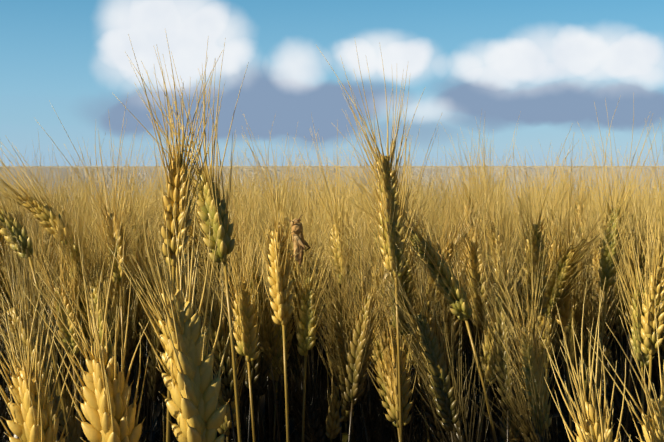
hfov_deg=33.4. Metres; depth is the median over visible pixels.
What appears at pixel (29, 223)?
wheat
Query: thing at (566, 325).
wheat
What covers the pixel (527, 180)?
wheat patch
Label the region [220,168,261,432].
wheat
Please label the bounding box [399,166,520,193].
wheat patch
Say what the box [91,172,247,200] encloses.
wheat patch
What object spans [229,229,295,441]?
wheat
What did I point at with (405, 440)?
wheat
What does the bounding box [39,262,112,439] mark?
wheat
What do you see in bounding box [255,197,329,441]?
wheat
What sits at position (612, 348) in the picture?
wheat
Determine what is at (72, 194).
wheat
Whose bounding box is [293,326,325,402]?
wheat
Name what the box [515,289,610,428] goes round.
wheat
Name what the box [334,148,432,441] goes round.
wheat
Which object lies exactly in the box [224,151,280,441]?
wheat
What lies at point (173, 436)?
wheat
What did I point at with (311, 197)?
wheat
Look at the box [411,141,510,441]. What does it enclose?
wheat
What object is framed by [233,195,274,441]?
wheat
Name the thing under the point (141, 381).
wheat
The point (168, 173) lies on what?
wheat patch
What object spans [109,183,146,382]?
wheat
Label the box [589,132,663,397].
wheat
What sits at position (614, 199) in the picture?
wheat
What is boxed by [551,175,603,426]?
wheat
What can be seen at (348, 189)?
wheat
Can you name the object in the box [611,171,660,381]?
wheat
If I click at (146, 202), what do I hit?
wheat
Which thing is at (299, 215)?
wheat
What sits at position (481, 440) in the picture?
wheat
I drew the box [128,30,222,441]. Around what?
tan wheat
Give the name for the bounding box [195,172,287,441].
wheat
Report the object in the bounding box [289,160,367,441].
wheat
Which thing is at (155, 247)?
wheat
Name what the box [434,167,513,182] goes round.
wheat patch
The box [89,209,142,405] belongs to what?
wheat
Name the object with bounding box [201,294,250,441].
wheat
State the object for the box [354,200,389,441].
wheat
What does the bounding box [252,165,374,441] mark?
wheat
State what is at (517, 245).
wheat
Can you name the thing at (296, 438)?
wheat
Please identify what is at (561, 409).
wheat
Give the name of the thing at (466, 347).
wheat
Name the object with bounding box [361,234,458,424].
wheat
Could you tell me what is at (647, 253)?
wheat
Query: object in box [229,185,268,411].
wheat
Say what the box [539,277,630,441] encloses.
wheat
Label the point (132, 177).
wheat patch
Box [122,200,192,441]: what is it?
wheat
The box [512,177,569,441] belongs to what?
wheat
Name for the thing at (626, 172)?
wheat patch
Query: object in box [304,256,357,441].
wheat
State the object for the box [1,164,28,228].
wheat
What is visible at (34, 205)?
wheat
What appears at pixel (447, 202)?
wheat
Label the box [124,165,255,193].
wheat patch
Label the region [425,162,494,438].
wheat
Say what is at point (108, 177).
wheat patch
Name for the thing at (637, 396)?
wheat
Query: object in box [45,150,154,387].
wheat
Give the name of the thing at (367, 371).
wheat
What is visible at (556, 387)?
wheat
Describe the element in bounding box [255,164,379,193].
wheat patch
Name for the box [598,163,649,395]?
wheat
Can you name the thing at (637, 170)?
wheat patch
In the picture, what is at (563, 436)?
wheat
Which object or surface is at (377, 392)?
wheat
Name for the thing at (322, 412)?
wheat
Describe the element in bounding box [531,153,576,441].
wheat
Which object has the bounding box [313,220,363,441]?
wheat
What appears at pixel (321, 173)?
wheat patch
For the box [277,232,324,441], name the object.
wheat
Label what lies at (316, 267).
wheat
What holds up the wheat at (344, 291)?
on the ground
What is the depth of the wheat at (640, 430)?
1.14 m
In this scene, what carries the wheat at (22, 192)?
on the ground
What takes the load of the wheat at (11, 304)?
on the ground
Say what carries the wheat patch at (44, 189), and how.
on the ground
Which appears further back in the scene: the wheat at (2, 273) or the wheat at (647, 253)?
the wheat at (647, 253)
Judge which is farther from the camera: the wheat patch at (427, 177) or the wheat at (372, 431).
the wheat patch at (427, 177)
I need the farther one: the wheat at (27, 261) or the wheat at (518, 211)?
the wheat at (518, 211)
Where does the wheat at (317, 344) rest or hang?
on the ground
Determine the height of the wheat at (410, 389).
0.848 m
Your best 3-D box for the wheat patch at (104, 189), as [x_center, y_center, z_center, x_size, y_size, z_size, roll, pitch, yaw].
[-0.532,0.282,2.838,0.660,0.900,0.610,0,3,-1]
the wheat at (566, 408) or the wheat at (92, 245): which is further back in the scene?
the wheat at (566, 408)
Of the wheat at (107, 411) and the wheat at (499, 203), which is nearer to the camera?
the wheat at (107, 411)
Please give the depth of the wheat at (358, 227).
1.73 m
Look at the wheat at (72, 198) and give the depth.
1.68 m
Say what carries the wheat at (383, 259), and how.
on the ground
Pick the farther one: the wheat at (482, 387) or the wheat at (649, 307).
the wheat at (482, 387)
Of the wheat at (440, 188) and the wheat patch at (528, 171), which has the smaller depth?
the wheat at (440, 188)
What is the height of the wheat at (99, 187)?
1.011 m
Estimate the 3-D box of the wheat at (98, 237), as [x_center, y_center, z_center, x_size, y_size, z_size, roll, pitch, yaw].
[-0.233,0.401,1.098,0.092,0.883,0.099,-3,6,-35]
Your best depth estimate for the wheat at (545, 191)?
1.49 m
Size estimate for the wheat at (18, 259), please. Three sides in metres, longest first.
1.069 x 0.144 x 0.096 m
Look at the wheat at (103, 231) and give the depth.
1.19 m
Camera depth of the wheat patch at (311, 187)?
3.92 m
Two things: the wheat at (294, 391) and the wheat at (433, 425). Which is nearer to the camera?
the wheat at (433, 425)
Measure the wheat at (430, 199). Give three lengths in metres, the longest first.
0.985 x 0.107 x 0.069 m
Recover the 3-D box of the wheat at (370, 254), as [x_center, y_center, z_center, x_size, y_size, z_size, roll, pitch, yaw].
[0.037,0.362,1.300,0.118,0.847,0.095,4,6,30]
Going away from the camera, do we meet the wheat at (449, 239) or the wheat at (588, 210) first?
the wheat at (449, 239)
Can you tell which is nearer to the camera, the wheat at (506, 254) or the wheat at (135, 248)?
the wheat at (135, 248)
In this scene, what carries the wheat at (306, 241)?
on the ground
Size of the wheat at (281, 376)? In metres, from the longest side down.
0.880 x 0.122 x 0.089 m
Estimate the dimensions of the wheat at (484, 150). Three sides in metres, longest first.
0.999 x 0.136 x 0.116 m
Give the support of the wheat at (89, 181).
on the ground
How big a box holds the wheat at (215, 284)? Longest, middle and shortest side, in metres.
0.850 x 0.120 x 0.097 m
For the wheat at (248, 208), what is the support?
on the ground
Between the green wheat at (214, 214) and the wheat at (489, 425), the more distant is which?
the wheat at (489, 425)
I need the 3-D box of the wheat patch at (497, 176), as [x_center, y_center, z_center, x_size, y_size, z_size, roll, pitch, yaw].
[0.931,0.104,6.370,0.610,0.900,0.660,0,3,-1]
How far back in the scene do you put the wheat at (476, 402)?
1.65 m
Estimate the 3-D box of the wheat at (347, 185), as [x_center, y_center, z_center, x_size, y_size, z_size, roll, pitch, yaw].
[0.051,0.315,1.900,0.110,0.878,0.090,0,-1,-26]
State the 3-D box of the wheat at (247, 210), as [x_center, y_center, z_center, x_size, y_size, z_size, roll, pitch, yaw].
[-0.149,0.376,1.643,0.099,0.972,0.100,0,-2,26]
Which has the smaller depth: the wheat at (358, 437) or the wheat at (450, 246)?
the wheat at (450, 246)
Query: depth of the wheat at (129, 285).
1.29 m
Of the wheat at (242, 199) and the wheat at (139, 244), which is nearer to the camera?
the wheat at (139, 244)
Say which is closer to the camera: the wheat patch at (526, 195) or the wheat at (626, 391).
the wheat at (626, 391)
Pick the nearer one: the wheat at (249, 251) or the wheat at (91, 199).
the wheat at (249, 251)
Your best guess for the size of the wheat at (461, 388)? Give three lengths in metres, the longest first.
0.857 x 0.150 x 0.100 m
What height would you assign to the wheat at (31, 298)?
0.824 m
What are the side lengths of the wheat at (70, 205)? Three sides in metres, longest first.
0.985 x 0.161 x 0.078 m
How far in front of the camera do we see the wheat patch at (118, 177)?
5.78 m
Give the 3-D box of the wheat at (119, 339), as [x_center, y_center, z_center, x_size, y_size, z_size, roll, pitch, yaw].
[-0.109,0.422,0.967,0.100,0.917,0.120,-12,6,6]
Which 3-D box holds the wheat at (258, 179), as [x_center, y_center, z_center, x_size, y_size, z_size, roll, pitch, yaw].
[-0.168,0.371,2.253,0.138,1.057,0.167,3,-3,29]
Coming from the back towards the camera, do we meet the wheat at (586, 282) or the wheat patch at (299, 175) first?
the wheat patch at (299, 175)
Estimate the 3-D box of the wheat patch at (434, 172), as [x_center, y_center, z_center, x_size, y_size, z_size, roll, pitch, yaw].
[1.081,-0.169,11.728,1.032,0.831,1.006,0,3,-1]
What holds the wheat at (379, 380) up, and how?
on the ground
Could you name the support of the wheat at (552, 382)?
on the ground
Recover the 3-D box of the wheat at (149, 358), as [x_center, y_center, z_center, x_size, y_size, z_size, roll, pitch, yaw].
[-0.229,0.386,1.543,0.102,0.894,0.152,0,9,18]
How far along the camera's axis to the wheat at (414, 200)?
1.93 m
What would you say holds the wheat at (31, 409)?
on the ground
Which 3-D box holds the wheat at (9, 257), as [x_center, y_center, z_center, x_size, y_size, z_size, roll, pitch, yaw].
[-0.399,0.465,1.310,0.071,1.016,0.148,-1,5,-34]
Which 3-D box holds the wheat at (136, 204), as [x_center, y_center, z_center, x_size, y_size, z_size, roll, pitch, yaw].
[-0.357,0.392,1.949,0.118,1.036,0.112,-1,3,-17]
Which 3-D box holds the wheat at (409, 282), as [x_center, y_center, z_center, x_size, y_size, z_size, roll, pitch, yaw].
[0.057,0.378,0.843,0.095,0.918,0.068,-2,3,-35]
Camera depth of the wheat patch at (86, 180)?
4.69 m
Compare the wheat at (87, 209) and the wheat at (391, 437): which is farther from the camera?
the wheat at (87, 209)
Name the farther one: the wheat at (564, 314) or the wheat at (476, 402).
the wheat at (476, 402)
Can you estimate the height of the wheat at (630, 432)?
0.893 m
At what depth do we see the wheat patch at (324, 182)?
4.89 m
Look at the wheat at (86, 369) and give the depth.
1.12 m
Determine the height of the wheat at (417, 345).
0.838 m
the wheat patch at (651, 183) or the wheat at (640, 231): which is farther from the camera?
the wheat patch at (651, 183)
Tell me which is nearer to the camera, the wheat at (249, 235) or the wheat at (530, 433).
the wheat at (530, 433)
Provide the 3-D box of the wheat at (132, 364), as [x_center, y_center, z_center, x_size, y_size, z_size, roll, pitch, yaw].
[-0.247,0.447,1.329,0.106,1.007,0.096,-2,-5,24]
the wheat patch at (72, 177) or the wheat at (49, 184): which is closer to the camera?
the wheat at (49, 184)
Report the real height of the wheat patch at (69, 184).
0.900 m
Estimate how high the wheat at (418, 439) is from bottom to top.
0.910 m
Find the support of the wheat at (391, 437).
on the ground
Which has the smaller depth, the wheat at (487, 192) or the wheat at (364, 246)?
the wheat at (364, 246)
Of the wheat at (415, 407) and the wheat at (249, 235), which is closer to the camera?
the wheat at (249, 235)
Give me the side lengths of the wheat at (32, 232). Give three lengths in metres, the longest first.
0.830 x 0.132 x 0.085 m
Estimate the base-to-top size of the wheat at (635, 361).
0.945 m
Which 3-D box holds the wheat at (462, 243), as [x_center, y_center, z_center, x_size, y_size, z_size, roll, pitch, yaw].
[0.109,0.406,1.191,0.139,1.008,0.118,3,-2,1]
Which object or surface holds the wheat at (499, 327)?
on the ground
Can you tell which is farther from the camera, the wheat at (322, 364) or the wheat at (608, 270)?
the wheat at (322, 364)
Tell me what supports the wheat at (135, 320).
on the ground
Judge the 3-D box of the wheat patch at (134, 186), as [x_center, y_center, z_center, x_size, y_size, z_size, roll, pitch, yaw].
[-0.512,0.262,3.346,0.692,0.885,0.633,0,3,-1]
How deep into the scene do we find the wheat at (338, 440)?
1.65 m
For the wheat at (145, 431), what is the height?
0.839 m
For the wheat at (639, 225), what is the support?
on the ground
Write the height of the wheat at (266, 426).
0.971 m
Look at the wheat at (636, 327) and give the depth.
0.83 m
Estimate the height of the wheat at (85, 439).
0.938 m
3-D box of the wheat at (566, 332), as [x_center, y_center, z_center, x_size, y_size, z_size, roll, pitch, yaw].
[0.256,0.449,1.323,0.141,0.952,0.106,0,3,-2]
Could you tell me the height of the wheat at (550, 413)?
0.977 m
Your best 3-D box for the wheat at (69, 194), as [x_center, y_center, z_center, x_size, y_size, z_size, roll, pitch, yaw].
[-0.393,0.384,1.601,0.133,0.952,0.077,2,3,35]
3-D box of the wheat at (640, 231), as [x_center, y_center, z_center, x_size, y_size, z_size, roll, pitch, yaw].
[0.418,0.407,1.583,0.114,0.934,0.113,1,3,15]
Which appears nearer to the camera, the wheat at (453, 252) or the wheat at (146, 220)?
the wheat at (453, 252)
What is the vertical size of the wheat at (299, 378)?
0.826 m
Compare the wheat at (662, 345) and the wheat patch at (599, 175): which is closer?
the wheat at (662, 345)
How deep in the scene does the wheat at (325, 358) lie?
1.33 m
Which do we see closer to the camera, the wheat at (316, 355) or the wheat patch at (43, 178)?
the wheat at (316, 355)
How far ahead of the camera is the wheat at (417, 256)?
1.03 m
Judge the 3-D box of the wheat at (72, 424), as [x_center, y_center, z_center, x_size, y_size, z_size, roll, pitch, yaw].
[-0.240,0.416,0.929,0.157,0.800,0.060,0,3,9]
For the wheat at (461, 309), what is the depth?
0.80 m
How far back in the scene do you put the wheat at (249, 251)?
1.30 m
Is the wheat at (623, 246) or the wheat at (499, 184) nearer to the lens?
the wheat at (623, 246)
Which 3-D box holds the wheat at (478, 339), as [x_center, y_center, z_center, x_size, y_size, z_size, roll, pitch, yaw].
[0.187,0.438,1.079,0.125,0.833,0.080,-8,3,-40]
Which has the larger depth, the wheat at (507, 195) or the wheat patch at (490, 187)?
the wheat patch at (490, 187)
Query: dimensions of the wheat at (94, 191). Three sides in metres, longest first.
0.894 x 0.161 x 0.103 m
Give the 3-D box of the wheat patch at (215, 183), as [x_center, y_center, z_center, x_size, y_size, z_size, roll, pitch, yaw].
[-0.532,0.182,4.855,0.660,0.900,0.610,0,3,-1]
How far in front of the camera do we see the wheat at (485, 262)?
2.08 m
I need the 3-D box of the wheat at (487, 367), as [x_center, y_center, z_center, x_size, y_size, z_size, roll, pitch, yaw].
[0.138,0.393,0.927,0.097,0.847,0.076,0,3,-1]
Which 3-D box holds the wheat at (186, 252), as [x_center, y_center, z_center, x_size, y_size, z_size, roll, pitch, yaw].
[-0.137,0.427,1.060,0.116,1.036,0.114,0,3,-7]
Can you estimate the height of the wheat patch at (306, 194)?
0.900 m
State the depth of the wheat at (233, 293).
1.25 m
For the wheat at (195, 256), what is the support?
on the ground
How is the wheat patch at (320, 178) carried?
on the ground
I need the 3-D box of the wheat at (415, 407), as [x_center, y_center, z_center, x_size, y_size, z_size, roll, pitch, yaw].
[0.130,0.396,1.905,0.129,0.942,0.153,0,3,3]
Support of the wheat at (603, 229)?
on the ground
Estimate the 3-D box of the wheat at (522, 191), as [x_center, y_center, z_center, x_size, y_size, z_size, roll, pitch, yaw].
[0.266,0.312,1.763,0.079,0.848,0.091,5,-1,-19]
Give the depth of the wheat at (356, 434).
1.47 m
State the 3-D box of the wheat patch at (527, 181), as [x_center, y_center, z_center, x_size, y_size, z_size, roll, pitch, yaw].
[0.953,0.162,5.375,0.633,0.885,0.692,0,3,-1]
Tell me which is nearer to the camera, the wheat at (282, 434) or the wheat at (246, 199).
the wheat at (282, 434)
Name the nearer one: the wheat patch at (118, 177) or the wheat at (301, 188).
the wheat at (301, 188)
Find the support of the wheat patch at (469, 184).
on the ground
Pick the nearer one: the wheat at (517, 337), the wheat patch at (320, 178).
the wheat at (517, 337)
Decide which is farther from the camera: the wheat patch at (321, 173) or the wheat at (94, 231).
the wheat patch at (321, 173)
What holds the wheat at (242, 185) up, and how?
on the ground
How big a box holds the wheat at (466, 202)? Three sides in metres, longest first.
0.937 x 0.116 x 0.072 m
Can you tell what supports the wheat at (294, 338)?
on the ground
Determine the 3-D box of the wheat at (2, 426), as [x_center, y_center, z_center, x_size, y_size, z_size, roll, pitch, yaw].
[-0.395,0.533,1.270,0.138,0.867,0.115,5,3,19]
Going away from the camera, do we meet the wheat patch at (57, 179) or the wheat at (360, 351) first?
the wheat at (360, 351)
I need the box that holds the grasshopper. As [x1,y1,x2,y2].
[288,207,309,264]
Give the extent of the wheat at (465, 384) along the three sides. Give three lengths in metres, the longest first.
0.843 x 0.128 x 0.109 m
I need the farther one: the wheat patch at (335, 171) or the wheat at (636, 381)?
the wheat patch at (335, 171)
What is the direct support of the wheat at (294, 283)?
on the ground
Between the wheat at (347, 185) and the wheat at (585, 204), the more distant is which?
the wheat at (585, 204)
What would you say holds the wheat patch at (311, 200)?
on the ground
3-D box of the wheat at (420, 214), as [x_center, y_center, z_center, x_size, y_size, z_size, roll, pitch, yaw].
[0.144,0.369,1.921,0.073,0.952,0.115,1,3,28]
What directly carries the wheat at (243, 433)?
on the ground
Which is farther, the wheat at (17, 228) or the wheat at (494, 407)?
the wheat at (494, 407)
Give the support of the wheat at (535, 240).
on the ground
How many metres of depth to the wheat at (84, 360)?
0.93 m
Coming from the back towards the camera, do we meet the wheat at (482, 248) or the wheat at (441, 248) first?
the wheat at (482, 248)
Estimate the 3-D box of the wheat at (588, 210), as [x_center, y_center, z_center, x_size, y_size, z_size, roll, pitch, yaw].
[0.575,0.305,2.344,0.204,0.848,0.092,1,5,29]
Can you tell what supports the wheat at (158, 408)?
on the ground
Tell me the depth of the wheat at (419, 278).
1.15 m
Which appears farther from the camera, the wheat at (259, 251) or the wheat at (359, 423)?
the wheat at (359, 423)
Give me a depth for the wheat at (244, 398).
0.97 m
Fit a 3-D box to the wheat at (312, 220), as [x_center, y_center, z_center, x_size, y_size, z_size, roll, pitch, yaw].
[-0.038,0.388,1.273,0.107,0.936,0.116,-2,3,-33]
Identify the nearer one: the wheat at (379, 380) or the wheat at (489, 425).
the wheat at (379, 380)
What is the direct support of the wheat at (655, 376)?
on the ground
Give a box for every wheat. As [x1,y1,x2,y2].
[0,137,89,304]
[0,141,55,441]
[0,157,70,441]
[0,159,34,441]
[0,177,53,404]
[0,197,65,441]
[0,200,27,317]
[0,227,54,379]
[0,257,85,441]
[0,278,78,441]
[0,297,51,438]
[0,323,57,441]
[0,330,60,439]
[0,345,19,403]
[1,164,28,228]
[1,214,46,376]
[6,178,47,288]
[6,212,30,314]
[7,202,47,309]
[8,159,46,247]
[10,146,82,266]
[11,185,85,441]
[12,134,83,338]
[13,187,41,260]
[14,215,69,351]
[24,220,148,441]
[26,169,58,271]
[30,203,92,385]
[35,96,145,380]
[37,143,106,441]
[37,192,132,358]
[37,206,73,283]
[37,220,70,322]
[39,136,97,244]
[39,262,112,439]
[43,177,114,344]
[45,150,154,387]
[48,164,72,213]
[52,172,107,377]
[52,329,90,384]
[54,165,91,238]
[54,171,96,240]
[54,347,90,441]
[55,177,83,228]
[56,236,165,439]
[59,180,117,301]
[61,147,119,235]
[62,188,117,247]
[65,154,111,246]
[65,155,172,441]
[65,170,116,252]
[65,171,92,375]
[66,156,101,208]
[66,179,118,393]
[72,159,106,197]
[73,151,131,373]
[78,149,162,409]
[78,168,107,216]
[82,177,170,441]
[83,183,144,341]
[83,187,141,441]
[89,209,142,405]
[90,168,161,441]
[97,161,165,240]
[99,145,167,403]
[100,145,172,441]
[105,172,155,423]
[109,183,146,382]
[109,187,234,441]
[111,177,198,322]
[113,192,162,426]
[114,161,159,377]
[115,43,248,441]
[115,128,328,441]
[115,195,152,388]
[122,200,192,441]
[123,157,167,408]
[123,215,215,356]
[125,282,145,431]
[127,157,154,383]
[127,184,161,422]
[127,227,194,441]
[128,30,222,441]
[128,171,192,441]
[129,365,137,411]
[133,178,163,439]
[133,193,161,410]
[137,167,166,419]
[138,150,192,433]
[138,395,174,441]
[140,180,163,440]
[145,174,235,441]
[145,196,162,441]
[148,148,252,441]
[148,176,246,435]
[149,142,201,312]
[152,390,177,441]
[156,207,174,435]
[159,132,247,441]
[161,185,235,441]
[175,239,248,437]
[182,201,261,373]
[193,309,278,441]
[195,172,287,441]
[195,240,258,441]
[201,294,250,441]
[203,143,253,209]
[217,147,288,394]
[218,159,295,421]
[219,154,263,237]
[219,173,270,257]
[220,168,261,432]
[221,153,280,297]
[222,149,258,196]
[222,219,287,321]
[224,131,264,439]
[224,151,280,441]
[224,159,262,213]
[224,160,275,235]
[225,194,262,441]
[226,168,291,428]
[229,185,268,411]
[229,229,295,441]
[232,138,291,441]
[232,239,271,441]
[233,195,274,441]
[233,200,317,441]
[234,153,259,420]
[235,149,286,203]
[238,117,320,421]
[240,181,274,436]
[241,159,320,439]
[243,215,313,440]
[244,358,285,441]
[248,179,380,441]
[249,188,300,441]
[250,190,323,418]
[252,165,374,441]
[253,170,315,441]
[253,236,306,436]
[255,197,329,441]
[256,177,331,377]
[257,311,331,441]
[258,157,334,405]
[260,177,353,441]
[264,158,368,441]
[265,173,318,410]
[270,195,337,430]
[271,164,328,399]
[276,179,311,430]
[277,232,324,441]
[280,114,371,441]
[285,183,365,441]
[286,201,429,441]
[287,152,317,209]
[287,181,356,395]
[287,189,323,440]
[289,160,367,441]
[291,152,339,387]
[291,316,354,441]
[293,188,319,401]
[293,237,376,441]
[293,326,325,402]
[295,329,325,417]
[296,149,339,212]
[297,124,496,441]
[297,165,329,219]
[301,148,365,292]
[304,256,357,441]
[305,183,414,441]
[306,136,376,412]
[310,165,343,397]
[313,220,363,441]
[314,193,384,431]
[316,42,426,441]
[322,187,404,433]
[323,152,374,438]
[325,246,386,441]
[326,172,389,436]
[329,212,404,441]
[330,147,417,428]
[331,172,379,441]
[332,163,365,205]
[333,181,416,441]
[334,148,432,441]
[336,192,348,433]
[338,155,378,441]
[341,213,369,416]
[342,188,374,433]
[346,114,451,346]
[346,186,372,241]
[347,239,444,425]
[349,188,406,437]
[352,160,376,441]
[353,362,397,441]
[354,179,435,422]
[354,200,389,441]
[355,214,425,441]
[355,377,403,439]
[359,152,427,441]
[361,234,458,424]
[362,367,420,441]
[363,213,458,441]
[364,118,433,441]
[364,171,420,427]
[367,176,446,427]
[369,161,465,424]
[370,191,442,425]
[371,387,430,441]
[375,185,442,441]
[375,263,451,441]
[389,307,493,441]
[396,167,496,441]
[399,169,437,412]
[403,363,418,440]
[405,159,439,206]
[405,171,428,230]
[406,189,471,440]
[407,136,493,440]
[408,149,524,441]
[409,186,417,441]
[410,193,478,416]
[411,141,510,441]
[412,219,423,441]
[413,168,543,441]
[413,176,477,408]
[416,167,452,235]
[416,215,464,372]
[418,139,513,441]
[419,185,457,243]
[422,158,458,222]
[422,171,489,434]
[423,179,464,350]
[424,167,504,441]
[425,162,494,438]
[428,182,506,439]
[429,158,523,441]
[430,167,477,414]
[437,201,494,375]
[439,177,478,441]
[439,224,485,441]
[441,125,497,441]
[444,113,575,441]
[445,153,490,394]
[450,117,516,305]
[452,160,502,441]
[453,171,483,420]
[453,213,572,439]
[454,189,534,441]
[454,351,475,413]
[456,286,500,426]
[457,156,482,197]
[457,262,482,404]
[460,111,552,440]
[463,162,511,417]
[464,185,529,364]
[464,326,475,438]
[465,171,514,394]
[466,298,557,441]
[467,205,546,430]
[471,188,552,441]
[472,147,512,416]
[473,184,555,440]
[473,259,521,441]
[473,375,475,420]
[474,165,506,425]
[474,196,556,436]
[476,254,525,440]
[479,195,569,437]
[487,165,547,441]
[487,182,529,441]
[489,162,509,209]
[489,286,520,441]
[490,258,556,441]
[492,162,527,225]
[494,126,597,412]
[499,135,662,441]
[502,133,584,441]
[508,195,566,440]
[509,192,551,431]
[510,287,522,438]
[511,158,588,436]
[512,161,539,224]
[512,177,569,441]
[513,159,561,270]
[515,159,552,206]
[515,184,562,428]
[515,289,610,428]
[519,160,585,441]
[521,200,604,438]
[523,238,632,441]
[524,187,606,441]
[526,169,548,216]
[527,151,567,223]
[527,202,581,438]
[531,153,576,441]
[537,158,591,441]
[538,139,609,441]
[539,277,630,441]
[547,181,611,441]
[547,202,604,441]
[548,136,600,416]
[548,243,577,441]
[549,228,572,432]
[549,382,550,441]
[550,185,601,439]
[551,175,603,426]
[551,190,613,434]
[553,170,620,372]
[554,175,616,421]
[558,163,598,400]
[559,153,600,438]
[561,158,634,412]
[561,240,645,403]
[562,373,574,430]
[567,350,640,441]
[576,148,663,441]
[577,183,647,321]
[578,100,662,409]
[581,137,639,428]
[584,159,651,381]
[584,177,634,270]
[587,298,663,441]
[588,152,663,441]
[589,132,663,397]
[592,171,640,439]
[597,153,663,441]
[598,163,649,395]
[600,151,633,207]
[600,334,640,433]
[600,355,660,441]
[602,316,628,396]
[609,152,663,429]
[609,184,651,353]
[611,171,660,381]
[616,153,657,208]
[617,123,663,416]
[618,332,628,366]
[618,338,648,440]
[619,170,663,438]
[619,184,657,424]
[621,209,663,397]
[626,158,652,205]
[626,170,657,387]
[627,178,663,362]
[628,117,663,441]
[629,232,663,394]
[639,162,659,417]
[644,169,663,396]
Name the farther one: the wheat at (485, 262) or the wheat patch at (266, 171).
the wheat patch at (266, 171)
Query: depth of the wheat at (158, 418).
1.02 m
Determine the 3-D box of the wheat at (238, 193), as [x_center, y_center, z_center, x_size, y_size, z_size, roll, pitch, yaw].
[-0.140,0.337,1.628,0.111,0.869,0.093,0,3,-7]
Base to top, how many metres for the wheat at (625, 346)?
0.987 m
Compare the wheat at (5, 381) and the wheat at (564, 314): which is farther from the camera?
the wheat at (5, 381)
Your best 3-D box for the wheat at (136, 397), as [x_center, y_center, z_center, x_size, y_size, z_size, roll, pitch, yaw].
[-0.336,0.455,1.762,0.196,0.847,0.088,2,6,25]
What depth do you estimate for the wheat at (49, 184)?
1.69 m
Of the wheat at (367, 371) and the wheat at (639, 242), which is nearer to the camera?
the wheat at (639, 242)
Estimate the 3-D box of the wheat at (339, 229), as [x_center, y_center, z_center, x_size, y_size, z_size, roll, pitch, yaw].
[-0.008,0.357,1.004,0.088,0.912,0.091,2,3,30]
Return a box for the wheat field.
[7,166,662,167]
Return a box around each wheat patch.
[1,162,73,441]
[1,169,62,189]
[6,163,146,198]
[6,170,87,185]
[10,159,238,385]
[10,166,111,198]
[11,167,111,184]
[12,167,112,175]
[17,169,66,181]
[31,166,147,194]
[31,168,110,183]
[44,167,242,364]
[54,167,158,187]
[82,169,160,185]
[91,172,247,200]
[94,168,167,186]
[104,169,193,176]
[119,166,242,178]
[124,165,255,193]
[136,169,262,189]
[209,168,322,178]
[223,167,418,394]
[241,173,372,363]
[254,170,398,195]
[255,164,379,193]
[258,167,343,175]
[268,171,364,192]
[274,170,365,186]
[278,168,364,175]
[278,174,374,191]
[280,169,360,181]
[368,169,460,185]
[370,169,476,186]
[396,167,479,177]
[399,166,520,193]
[399,168,507,198]
[401,170,540,395]
[412,163,575,439]
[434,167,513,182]
[438,164,652,414]
[451,164,597,180]
[453,165,545,183]
[477,167,593,191]
[488,168,591,192]
[509,164,655,199]
[529,165,648,195]
[537,164,638,182]
[552,167,661,186]
[552,169,662,204]
[577,166,663,179]
[605,165,663,173]
[621,169,662,192]
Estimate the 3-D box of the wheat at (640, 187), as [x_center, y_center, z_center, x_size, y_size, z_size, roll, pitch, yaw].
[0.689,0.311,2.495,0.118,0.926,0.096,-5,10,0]
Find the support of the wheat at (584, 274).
on the ground
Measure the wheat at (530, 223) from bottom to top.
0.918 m
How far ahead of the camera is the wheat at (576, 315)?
0.96 m
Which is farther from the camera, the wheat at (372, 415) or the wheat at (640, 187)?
the wheat at (640, 187)
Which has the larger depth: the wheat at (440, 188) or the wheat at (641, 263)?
the wheat at (440, 188)
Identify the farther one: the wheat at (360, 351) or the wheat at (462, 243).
the wheat at (462, 243)
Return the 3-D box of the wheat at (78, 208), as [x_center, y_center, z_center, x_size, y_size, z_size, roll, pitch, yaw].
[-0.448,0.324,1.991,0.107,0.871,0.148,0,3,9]
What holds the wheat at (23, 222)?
on the ground
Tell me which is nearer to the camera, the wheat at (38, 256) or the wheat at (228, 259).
the wheat at (38, 256)
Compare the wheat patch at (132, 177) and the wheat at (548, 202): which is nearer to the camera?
the wheat at (548, 202)
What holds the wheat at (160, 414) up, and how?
on the ground
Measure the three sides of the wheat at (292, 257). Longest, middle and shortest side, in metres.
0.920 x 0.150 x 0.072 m
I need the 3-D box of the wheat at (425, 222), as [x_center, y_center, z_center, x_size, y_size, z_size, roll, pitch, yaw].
[0.092,0.338,1.624,0.120,0.879,0.145,2,2,-45]
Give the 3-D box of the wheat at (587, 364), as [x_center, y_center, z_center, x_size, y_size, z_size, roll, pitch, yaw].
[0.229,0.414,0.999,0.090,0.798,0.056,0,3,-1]
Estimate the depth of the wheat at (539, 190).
2.04 m
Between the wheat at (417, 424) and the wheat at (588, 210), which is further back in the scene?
the wheat at (588, 210)
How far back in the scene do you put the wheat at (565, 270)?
0.90 m
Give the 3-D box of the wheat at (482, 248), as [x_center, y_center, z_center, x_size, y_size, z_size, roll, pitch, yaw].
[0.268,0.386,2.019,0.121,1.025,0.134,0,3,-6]
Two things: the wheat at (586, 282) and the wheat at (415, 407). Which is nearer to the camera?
the wheat at (586, 282)
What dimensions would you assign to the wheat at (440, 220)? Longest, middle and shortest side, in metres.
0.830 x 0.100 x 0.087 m
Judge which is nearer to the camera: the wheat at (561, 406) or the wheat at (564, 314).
the wheat at (564, 314)
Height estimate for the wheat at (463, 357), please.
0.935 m
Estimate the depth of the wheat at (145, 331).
1.69 m
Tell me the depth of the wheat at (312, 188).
1.94 m
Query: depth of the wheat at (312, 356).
1.05 m
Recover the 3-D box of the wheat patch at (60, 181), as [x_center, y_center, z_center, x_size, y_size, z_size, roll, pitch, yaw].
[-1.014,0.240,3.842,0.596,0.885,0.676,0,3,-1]
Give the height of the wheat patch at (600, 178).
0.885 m
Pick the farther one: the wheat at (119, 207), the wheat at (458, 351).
the wheat at (119, 207)
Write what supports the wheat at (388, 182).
on the ground
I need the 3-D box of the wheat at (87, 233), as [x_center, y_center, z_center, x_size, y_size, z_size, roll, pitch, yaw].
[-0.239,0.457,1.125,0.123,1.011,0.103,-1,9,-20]
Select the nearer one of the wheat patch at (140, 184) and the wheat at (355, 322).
the wheat at (355, 322)
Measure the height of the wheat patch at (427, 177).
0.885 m
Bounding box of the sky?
[0,0,663,165]

